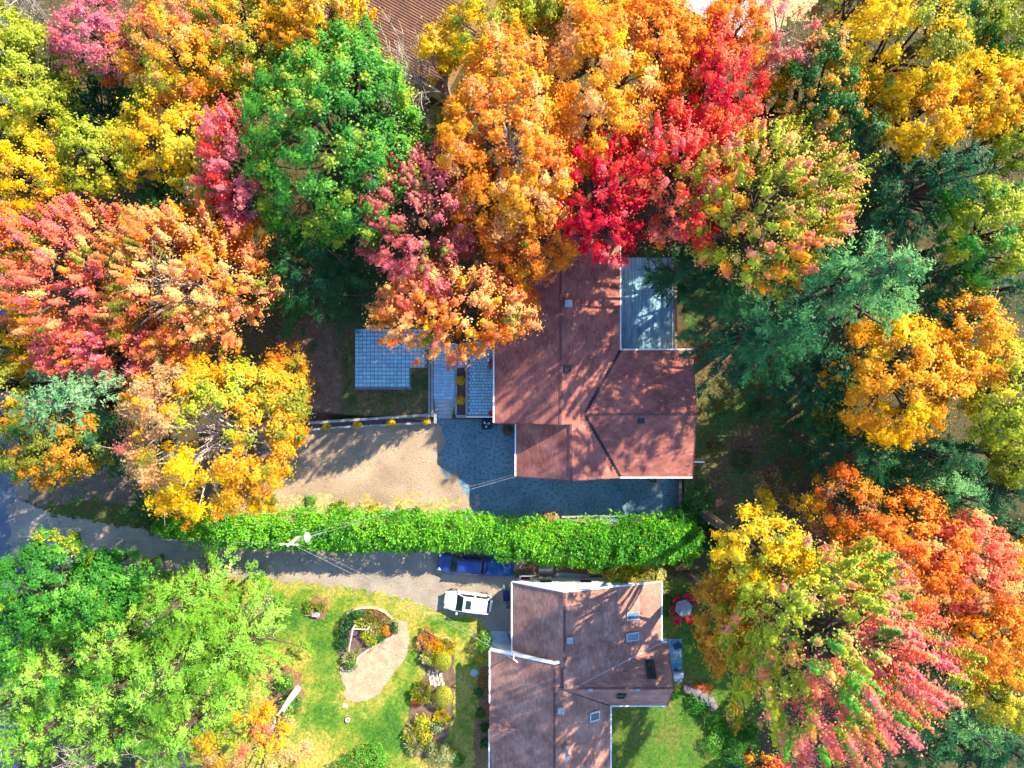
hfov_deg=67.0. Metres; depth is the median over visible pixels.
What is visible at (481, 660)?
shrub
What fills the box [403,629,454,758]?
planting bed
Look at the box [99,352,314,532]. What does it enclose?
autumn tree
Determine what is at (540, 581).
window
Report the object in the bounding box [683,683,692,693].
boulder
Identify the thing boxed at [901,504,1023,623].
autumn tree
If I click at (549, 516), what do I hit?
shrub
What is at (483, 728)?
shrub
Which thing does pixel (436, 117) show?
autumn tree
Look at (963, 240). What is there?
autumn tree
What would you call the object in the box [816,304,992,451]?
autumn tree
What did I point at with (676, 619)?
garden chair
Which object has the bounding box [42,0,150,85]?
autumn tree
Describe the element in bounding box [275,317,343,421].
bare ground
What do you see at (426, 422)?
chrysanthemum
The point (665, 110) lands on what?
autumn tree
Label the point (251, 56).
autumn tree
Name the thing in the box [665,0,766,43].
neighbour house
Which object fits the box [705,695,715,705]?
boulder
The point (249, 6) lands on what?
autumn tree
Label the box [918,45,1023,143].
autumn tree
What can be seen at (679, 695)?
shrub
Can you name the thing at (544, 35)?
autumn tree
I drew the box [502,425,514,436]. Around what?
shrub
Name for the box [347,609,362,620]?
shrub
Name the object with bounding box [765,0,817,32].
dry field
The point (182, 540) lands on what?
overhead wire
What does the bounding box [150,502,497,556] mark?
cedar hedge
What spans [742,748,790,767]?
autumn tree
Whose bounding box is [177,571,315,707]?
conifer
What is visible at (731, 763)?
shrub
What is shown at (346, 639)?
shrub
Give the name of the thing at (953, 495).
conifer
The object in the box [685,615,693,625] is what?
garden chair
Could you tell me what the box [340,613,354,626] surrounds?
shrub
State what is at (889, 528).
autumn tree
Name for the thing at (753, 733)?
shrub
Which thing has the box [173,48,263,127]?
autumn tree
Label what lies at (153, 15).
autumn tree
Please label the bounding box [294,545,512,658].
overhead wire
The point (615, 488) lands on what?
apron
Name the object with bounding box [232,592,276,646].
shrub
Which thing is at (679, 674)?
barbecue grill
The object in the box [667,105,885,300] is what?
autumn tree
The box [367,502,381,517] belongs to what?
shrub
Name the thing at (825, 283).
conifer
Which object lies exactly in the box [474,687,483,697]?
shrub
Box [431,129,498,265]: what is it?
autumn tree
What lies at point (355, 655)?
shrub
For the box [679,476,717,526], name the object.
shrub
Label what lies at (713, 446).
shrub
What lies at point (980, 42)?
autumn tree
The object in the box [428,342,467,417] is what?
garden steps
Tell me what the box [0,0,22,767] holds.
road
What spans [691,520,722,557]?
shrub
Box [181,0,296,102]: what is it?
autumn tree
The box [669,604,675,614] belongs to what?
garden chair
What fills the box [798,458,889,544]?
autumn tree
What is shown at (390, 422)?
chrysanthemum
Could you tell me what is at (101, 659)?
conifer
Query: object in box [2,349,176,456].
conifer
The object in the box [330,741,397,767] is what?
shrub
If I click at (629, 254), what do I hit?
fallen leaves
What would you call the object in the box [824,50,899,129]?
autumn tree
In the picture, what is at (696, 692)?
boulder
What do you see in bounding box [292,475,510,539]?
overhead wire
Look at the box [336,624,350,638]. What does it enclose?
shrub
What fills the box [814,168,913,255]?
conifer
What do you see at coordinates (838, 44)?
autumn tree
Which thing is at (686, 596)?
garden chair
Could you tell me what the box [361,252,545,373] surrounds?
autumn tree
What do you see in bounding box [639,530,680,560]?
shrub
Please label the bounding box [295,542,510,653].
overhead wire
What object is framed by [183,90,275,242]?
autumn tree
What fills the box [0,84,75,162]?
autumn tree
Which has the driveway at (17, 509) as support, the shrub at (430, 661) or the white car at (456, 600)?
the white car at (456, 600)
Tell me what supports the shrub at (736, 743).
on the lawn at (672, 704)
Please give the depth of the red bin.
69.24 m
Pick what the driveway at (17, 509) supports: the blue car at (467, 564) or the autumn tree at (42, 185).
the blue car at (467, 564)
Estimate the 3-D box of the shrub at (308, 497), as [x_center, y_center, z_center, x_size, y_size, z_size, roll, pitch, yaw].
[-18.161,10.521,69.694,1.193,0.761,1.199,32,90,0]
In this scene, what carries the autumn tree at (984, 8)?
on the ground at (253, 342)
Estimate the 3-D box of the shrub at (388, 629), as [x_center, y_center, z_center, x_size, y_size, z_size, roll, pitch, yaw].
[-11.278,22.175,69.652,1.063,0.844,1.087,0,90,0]
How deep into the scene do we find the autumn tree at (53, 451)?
55.94 m
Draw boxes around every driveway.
[6,498,523,647]
[15,418,662,529]
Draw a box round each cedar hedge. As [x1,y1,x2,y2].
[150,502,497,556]
[487,508,705,570]
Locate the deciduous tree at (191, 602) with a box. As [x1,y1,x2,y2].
[138,519,269,653]
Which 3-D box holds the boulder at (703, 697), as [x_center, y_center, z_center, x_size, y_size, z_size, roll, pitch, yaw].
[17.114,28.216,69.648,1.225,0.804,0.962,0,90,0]
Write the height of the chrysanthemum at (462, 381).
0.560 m
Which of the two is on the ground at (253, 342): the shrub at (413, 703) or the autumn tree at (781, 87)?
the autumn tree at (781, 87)
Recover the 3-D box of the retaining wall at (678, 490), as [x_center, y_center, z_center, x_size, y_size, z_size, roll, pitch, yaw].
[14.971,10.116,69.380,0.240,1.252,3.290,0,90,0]
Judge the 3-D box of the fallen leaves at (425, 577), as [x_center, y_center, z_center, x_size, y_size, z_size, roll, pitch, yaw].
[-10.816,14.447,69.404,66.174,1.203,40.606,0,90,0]
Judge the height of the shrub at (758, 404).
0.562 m
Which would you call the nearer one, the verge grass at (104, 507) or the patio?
the patio
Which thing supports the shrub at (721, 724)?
on the lawn at (672, 704)
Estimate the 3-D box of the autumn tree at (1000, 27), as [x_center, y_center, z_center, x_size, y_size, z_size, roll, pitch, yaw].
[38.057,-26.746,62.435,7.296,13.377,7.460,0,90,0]
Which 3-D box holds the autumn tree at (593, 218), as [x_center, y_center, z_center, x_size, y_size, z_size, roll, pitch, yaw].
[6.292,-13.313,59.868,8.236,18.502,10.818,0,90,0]
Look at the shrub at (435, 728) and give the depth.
69.61 m
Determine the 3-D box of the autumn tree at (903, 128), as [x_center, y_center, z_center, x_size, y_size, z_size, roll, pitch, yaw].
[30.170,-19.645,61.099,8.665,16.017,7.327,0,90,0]
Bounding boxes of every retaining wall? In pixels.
[456,415,492,417]
[676,478,681,515]
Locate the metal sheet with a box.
[539,566,552,573]
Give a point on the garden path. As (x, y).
(372, 674)
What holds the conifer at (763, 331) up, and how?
on the ground at (253, 342)
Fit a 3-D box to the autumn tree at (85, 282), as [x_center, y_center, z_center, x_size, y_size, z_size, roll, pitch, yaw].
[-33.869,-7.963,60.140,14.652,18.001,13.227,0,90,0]
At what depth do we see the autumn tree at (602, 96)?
52.83 m
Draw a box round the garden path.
[339,621,409,702]
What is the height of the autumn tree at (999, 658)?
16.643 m
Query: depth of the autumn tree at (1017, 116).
56.80 m
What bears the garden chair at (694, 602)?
on the lawn at (672, 704)
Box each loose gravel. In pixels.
[9,508,522,635]
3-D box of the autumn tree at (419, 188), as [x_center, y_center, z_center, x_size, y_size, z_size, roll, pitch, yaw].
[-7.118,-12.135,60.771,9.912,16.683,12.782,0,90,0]
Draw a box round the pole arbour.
[347,623,369,652]
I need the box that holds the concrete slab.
[491,631,510,648]
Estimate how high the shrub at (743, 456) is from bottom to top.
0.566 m
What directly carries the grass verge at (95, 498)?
on the ground at (253, 342)
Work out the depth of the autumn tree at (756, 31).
54.22 m
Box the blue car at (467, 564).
[437,551,486,575]
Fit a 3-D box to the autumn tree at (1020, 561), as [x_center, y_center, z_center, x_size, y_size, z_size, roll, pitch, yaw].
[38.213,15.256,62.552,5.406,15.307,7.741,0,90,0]
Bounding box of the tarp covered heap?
[483,556,513,576]
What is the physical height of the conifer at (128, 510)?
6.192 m
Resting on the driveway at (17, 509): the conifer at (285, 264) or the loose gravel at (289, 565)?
the loose gravel at (289, 565)
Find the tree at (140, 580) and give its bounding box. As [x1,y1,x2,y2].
[66,540,163,615]
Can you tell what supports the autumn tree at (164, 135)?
on the ground at (253, 342)
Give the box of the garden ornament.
[305,612,319,617]
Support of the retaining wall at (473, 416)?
on the apron
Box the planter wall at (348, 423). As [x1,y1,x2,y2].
[308,414,437,430]
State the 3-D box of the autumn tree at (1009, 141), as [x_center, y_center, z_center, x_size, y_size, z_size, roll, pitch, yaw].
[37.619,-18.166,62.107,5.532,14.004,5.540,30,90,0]
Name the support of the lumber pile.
on the bare ground at (530, 569)
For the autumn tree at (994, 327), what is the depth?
55.92 m
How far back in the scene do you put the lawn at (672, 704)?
69.98 m
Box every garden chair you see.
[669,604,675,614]
[671,661,679,670]
[672,594,680,603]
[672,640,683,651]
[673,614,681,625]
[682,592,692,600]
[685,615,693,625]
[689,597,697,605]
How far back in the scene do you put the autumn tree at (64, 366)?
56.88 m
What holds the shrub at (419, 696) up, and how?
on the planting bed at (428, 709)
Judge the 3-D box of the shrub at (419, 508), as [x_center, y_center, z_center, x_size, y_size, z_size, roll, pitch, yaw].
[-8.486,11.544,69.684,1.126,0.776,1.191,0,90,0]
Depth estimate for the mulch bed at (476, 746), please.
69.97 m
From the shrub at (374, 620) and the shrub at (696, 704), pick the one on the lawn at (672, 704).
the shrub at (696, 704)
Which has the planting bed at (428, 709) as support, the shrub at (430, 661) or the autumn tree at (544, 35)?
the shrub at (430, 661)
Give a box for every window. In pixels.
[539,580,552,583]
[578,580,592,583]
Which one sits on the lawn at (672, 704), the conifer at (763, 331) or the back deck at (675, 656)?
the back deck at (675, 656)
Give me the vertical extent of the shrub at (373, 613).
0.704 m
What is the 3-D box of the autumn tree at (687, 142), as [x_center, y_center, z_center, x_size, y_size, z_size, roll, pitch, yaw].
[11.906,-14.281,59.027,9.405,20.179,11.256,0,90,0]
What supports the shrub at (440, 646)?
on the planting bed at (428, 709)
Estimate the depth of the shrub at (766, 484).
68.08 m
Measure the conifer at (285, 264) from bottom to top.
13.614 m
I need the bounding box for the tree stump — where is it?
[344,716,350,722]
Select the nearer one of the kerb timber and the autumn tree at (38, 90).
the autumn tree at (38, 90)
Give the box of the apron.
[438,418,675,523]
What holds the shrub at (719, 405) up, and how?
on the undergrowth floor
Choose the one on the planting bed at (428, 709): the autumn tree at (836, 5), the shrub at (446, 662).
the shrub at (446, 662)
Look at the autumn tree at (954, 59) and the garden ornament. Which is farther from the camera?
the garden ornament
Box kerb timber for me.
[561,514,657,517]
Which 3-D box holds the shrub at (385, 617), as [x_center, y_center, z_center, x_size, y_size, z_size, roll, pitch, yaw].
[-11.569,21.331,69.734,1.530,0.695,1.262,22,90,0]
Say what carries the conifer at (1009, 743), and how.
on the ground at (253, 342)
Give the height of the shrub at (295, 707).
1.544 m
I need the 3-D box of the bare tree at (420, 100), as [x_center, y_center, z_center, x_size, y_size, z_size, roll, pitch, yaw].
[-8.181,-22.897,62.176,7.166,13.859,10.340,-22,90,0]
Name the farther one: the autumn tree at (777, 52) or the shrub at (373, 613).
the shrub at (373, 613)
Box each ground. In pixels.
[9,0,1023,767]
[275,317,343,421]
[512,564,632,577]
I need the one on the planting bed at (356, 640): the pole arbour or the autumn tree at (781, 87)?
the pole arbour
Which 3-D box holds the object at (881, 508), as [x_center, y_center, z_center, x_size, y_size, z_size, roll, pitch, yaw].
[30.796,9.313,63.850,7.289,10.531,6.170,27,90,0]
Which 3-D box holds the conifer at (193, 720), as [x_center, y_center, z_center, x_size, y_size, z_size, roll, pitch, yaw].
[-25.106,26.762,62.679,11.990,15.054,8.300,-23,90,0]
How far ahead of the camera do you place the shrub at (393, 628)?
69.39 m
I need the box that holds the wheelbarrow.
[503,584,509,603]
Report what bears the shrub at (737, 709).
on the lawn at (672, 704)
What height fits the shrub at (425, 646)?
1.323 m
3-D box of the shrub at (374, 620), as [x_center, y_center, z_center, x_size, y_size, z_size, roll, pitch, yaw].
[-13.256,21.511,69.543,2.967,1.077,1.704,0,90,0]
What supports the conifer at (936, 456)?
on the ground at (253, 342)
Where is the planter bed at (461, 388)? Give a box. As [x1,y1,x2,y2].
[457,351,464,413]
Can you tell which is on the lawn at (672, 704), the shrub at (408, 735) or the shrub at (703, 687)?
the shrub at (703, 687)
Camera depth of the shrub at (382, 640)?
69.64 m
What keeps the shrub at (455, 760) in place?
on the lawn at (393, 677)
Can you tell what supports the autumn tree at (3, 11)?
on the ground at (253, 342)
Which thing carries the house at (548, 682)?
on the ground at (253, 342)
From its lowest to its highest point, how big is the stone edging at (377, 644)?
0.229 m
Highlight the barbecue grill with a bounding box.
[673,668,685,677]
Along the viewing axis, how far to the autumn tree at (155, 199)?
59.88 m
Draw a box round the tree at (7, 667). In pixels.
[0,590,55,683]
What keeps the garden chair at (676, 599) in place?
on the lawn at (672, 704)
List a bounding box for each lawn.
[135,570,488,767]
[612,570,761,767]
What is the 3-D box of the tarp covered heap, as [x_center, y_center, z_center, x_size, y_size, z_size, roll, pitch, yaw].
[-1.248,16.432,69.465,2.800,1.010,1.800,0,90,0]
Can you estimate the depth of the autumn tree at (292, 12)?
55.02 m
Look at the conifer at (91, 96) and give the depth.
60.29 m
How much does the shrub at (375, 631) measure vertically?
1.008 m
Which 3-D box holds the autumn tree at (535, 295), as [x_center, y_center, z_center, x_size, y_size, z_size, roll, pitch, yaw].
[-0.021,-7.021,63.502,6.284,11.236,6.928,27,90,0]
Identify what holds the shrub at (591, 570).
on the ground at (253, 342)
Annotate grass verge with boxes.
[42,495,182,533]
[260,493,461,523]
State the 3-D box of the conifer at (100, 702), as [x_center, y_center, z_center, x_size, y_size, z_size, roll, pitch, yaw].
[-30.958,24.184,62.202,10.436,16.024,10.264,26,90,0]
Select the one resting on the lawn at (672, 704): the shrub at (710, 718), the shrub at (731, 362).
the shrub at (710, 718)
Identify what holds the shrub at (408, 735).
on the planting bed at (428, 709)
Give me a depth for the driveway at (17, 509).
69.99 m
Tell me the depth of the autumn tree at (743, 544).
51.93 m
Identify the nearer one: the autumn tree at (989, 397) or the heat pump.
the autumn tree at (989, 397)
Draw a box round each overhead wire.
[32,536,286,544]
[291,477,512,542]
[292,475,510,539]
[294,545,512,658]
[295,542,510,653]
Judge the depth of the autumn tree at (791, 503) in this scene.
64.59 m
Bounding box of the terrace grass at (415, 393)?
[341,317,432,419]
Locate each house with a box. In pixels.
[299,0,496,101]
[488,578,674,767]
[493,235,704,480]
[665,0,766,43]
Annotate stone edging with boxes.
[340,606,396,671]
[418,628,455,651]
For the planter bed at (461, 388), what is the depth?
68.76 m
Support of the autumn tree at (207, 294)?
on the ground at (253, 342)
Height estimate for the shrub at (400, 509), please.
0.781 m
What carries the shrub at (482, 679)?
on the mulch bed at (476, 746)
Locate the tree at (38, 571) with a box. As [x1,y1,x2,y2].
[0,524,140,650]
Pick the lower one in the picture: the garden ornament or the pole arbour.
the pole arbour
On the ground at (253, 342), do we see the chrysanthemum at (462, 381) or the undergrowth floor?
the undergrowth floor
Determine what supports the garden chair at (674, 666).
on the back deck at (675, 656)
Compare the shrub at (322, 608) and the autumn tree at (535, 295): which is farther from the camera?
the shrub at (322, 608)
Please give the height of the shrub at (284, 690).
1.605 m
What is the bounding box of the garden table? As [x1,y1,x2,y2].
[675,600,691,616]
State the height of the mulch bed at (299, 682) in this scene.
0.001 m
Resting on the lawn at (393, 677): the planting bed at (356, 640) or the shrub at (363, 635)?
the planting bed at (356, 640)
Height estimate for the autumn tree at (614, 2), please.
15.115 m
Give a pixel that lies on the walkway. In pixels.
(480, 387)
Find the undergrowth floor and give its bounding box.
[680,267,826,514]
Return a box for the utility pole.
[280,527,322,546]
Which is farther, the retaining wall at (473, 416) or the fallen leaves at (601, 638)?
the retaining wall at (473, 416)
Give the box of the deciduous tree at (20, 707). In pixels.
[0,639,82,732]
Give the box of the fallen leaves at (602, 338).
[498,237,694,413]
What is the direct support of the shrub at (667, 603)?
on the lawn at (672, 704)
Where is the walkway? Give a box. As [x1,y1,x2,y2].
[468,339,492,414]
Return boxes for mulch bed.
[265,665,304,717]
[303,595,327,620]
[473,666,489,767]
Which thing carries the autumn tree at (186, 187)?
on the ground at (253, 342)
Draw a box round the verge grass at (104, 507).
[44,500,171,529]
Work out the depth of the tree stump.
69.88 m
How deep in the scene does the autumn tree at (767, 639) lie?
48.67 m
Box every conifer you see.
[0,592,157,713]
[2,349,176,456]
[32,45,138,157]
[43,615,202,749]
[61,551,204,684]
[75,393,179,486]
[112,594,265,724]
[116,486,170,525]
[131,656,299,767]
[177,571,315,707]
[233,209,387,360]
[294,203,408,329]
[637,237,721,309]
[674,282,846,402]
[679,233,770,307]
[743,329,861,429]
[760,406,905,502]
[763,225,935,348]
[787,132,1005,264]
[807,95,898,193]
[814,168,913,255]
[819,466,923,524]
[826,408,987,488]
[858,632,1009,767]
[860,692,952,767]
[874,441,991,525]
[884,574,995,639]
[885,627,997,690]
[888,236,993,319]
[904,240,1023,344]
[905,286,988,365]
[912,427,1023,533]
[912,718,1008,767]
[939,694,1023,767]
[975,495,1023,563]
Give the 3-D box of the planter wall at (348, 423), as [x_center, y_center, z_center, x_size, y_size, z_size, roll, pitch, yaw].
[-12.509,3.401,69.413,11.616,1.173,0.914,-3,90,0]
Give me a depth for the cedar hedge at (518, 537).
65.95 m
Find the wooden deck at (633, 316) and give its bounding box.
[621,258,676,348]
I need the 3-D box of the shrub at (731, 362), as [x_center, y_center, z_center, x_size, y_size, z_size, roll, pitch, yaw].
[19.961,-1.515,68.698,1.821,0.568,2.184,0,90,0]
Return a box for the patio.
[355,329,427,389]
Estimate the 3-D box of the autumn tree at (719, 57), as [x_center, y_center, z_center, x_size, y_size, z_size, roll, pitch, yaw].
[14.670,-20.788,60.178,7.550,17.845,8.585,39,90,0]
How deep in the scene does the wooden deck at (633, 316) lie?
67.38 m
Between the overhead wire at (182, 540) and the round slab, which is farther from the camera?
the round slab
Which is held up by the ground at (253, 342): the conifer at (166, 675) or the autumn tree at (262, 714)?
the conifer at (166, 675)
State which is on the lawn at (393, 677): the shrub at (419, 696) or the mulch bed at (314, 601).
the mulch bed at (314, 601)
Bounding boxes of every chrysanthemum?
[322,423,330,430]
[353,421,361,428]
[386,418,395,426]
[421,419,430,424]
[456,375,465,384]
[456,395,465,404]
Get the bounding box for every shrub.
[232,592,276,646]
[264,592,285,612]
[271,673,294,695]
[283,692,302,714]
[303,600,316,612]
[304,494,317,508]
[316,602,326,612]
[327,499,349,522]
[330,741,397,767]
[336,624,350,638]
[336,636,349,651]
[339,652,357,665]
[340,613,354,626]
[343,658,357,670]
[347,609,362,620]
[347,647,361,659]
[352,615,379,631]
[358,608,380,620]
[358,630,367,639]
[361,634,377,647]
[366,622,383,635]
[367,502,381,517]
[373,634,384,642]
[377,614,392,626]
[382,624,390,636]
[390,619,398,634]
[395,503,407,517]
[400,723,418,743]
[400,736,425,757]
[408,679,434,705]
[409,695,420,706]
[412,506,423,515]
[413,713,430,736]
[416,625,439,653]
[417,730,432,744]
[419,648,439,666]
[424,741,440,761]
[429,722,443,735]
[432,707,450,724]
[432,742,456,767]
[434,686,452,707]
[435,650,451,671]
[436,635,457,656]
[453,752,464,767]
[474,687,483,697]
[475,630,492,654]
[475,655,483,662]
[475,707,485,718]
[477,670,488,687]
[478,721,488,732]
[479,737,487,748]
[488,357,492,369]
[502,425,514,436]
[542,510,558,523]
[581,550,607,573]
[601,554,644,583]
[632,563,671,593]
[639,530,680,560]
[659,506,697,533]
[663,592,672,619]
[664,539,703,567]
[672,690,683,699]
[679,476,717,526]
[685,694,706,714]
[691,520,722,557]
[692,681,714,693]
[697,706,719,726]
[700,731,724,756]
[704,438,724,455]
[706,716,726,738]
[713,752,749,767]
[714,396,733,415]
[722,735,746,757]
[723,696,744,736]
[724,446,753,473]
[728,356,744,377]
[740,721,759,741]
[748,397,767,424]
[749,464,788,506]
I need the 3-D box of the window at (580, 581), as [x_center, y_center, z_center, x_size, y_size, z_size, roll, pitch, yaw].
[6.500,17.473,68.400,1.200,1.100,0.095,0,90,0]
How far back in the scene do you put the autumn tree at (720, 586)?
56.05 m
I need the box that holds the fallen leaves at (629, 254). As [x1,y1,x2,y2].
[13,0,1023,767]
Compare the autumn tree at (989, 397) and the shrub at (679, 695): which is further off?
the shrub at (679, 695)
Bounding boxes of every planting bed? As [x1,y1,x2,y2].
[338,609,393,667]
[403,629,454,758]
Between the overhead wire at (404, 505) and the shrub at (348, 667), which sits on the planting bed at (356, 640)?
the shrub at (348, 667)
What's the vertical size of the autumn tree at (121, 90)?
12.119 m
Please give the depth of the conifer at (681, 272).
62.04 m
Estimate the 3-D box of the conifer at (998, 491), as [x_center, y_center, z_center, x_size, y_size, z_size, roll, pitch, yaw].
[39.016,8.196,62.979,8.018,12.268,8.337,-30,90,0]
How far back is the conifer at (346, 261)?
63.25 m
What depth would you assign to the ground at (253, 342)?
68.90 m
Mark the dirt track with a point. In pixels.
(115, 497)
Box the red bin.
[520,576,531,579]
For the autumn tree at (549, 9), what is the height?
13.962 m
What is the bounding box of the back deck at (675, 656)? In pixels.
[663,638,681,681]
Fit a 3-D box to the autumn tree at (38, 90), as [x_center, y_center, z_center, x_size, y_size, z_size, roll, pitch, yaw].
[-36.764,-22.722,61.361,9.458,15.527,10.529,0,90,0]
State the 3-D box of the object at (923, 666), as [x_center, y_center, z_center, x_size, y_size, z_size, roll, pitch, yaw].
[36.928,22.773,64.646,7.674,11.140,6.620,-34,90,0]
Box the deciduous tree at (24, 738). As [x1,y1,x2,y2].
[0,669,124,767]
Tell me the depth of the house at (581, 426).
63.93 m
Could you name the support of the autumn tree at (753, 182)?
on the ground at (253, 342)
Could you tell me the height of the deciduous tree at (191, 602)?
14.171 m
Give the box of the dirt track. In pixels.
[27,435,271,515]
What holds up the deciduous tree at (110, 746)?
on the ground at (253, 342)
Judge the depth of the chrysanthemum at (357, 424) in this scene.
69.06 m
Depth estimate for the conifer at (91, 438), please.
59.39 m
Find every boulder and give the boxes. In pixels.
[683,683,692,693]
[690,688,700,697]
[696,691,707,702]
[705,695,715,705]
[708,702,717,711]
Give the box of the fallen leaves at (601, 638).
[560,586,658,758]
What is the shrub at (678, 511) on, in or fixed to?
on the ground at (253, 342)
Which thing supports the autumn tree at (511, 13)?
on the ground at (253, 342)
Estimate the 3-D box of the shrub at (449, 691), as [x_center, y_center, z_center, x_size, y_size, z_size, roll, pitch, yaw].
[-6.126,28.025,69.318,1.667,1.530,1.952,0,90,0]
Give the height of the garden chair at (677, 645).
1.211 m
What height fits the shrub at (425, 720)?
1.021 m
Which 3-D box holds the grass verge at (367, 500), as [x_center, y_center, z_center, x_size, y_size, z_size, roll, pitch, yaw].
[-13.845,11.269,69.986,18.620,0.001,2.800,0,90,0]
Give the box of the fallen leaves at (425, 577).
[27,319,755,767]
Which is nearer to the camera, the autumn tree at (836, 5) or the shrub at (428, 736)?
the autumn tree at (836, 5)
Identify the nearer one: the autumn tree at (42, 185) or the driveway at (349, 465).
the autumn tree at (42, 185)
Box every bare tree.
[0,0,52,29]
[50,735,110,767]
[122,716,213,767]
[361,8,450,144]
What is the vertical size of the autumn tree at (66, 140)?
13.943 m
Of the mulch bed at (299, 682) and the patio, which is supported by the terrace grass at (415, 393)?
the patio
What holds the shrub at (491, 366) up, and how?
on the walkway
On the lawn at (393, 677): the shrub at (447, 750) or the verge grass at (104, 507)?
the shrub at (447, 750)
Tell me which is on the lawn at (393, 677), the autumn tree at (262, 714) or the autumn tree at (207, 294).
the autumn tree at (262, 714)
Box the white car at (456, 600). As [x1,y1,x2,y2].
[443,588,492,614]
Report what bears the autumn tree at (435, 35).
on the ground at (253, 342)
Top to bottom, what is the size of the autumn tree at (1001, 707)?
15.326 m
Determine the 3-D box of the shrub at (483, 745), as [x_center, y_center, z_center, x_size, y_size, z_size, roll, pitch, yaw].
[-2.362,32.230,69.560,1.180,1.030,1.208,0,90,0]
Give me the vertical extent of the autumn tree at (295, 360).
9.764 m
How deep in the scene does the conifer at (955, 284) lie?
61.31 m
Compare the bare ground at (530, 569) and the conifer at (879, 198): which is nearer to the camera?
the conifer at (879, 198)
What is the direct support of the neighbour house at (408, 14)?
on the ground at (253, 342)
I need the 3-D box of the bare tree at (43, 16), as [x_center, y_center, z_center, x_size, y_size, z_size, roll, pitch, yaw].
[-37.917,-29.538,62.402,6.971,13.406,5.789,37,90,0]
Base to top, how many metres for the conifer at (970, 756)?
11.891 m
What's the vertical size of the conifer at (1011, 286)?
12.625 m
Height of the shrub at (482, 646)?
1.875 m
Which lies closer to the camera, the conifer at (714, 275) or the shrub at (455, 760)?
the conifer at (714, 275)
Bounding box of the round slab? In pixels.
[470,669,477,676]
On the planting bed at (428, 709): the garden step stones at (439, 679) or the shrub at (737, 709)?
the garden step stones at (439, 679)
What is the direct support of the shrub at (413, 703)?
on the planting bed at (428, 709)
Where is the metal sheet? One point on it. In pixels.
(545, 570)
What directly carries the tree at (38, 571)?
on the ground at (253, 342)
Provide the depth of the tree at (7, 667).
58.30 m
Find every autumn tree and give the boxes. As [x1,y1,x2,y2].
[0,0,80,93]
[0,11,94,153]
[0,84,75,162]
[0,98,73,170]
[0,132,106,218]
[0,189,162,360]
[0,195,87,278]
[0,304,72,385]
[0,340,83,433]
[0,408,121,495]
[18,300,188,391]
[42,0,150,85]
[42,104,158,205]
[80,190,292,379]
[94,42,177,114]
[98,0,235,113]
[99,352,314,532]
[104,70,236,189]
[134,170,216,247]
[163,123,254,220]
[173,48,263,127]
[174,208,247,276]
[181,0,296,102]
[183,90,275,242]
[187,685,313,767]
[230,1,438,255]
[231,34,311,120]
[243,0,325,53]
[250,336,321,461]
[260,0,384,94]
[352,134,480,305]
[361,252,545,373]
[410,16,464,99]
[412,99,473,185]
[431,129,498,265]
[432,16,587,247]
[438,0,535,83]
[473,172,585,294]
[477,249,546,342]
[498,0,566,69]
[526,0,591,81]
[537,0,665,179]
[543,119,656,271]
[555,0,640,71]
[616,0,716,105]
[617,95,753,259]
[642,59,716,145]
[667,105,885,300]
[678,10,776,152]
[683,558,764,681]
[688,0,774,100]
[698,499,820,599]
[709,523,994,767]
[715,137,781,203]
[718,112,798,167]
[735,64,808,138]
[738,0,830,104]
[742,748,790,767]
[755,484,817,533]
[766,15,874,147]
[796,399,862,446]
[798,0,884,66]
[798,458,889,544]
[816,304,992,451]
[818,0,985,114]
[823,478,981,617]
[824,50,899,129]
[848,66,989,165]
[887,284,1023,396]
[892,0,1012,66]
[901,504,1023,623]
[913,172,1023,294]
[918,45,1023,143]
[919,640,1023,740]
[924,330,1023,457]
[929,30,1018,95]
[934,106,1023,180]
[934,583,1023,694]
[935,87,1023,169]
[941,421,1023,495]
[943,534,1023,636]
[968,0,1023,79]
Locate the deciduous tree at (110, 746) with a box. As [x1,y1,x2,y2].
[61,692,171,767]
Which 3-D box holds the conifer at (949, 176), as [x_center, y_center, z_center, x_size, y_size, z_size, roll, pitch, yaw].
[32.207,-15.305,60.722,15.625,16.778,12.493,-37,90,0]
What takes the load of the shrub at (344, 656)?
on the planting bed at (356, 640)
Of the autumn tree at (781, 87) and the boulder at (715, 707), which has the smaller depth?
the autumn tree at (781, 87)
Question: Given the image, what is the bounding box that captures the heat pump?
[481,419,491,428]
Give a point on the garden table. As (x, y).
(683, 608)
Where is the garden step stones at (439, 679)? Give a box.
[427,670,444,686]
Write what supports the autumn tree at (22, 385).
on the ground at (253, 342)
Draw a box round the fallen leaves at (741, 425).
[684,262,824,516]
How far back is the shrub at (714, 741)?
69.38 m
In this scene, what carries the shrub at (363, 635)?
on the planting bed at (356, 640)
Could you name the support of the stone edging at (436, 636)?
on the lawn at (393, 677)
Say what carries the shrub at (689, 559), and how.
on the ground at (253, 342)
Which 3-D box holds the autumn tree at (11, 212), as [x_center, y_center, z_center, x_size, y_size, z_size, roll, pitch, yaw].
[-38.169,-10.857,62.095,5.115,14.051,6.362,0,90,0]
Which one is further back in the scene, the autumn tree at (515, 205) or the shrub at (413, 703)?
the shrub at (413, 703)
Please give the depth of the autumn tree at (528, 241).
56.73 m
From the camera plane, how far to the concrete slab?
69.86 m
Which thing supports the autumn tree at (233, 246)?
on the ground at (253, 342)
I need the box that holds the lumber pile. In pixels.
[554,572,590,577]

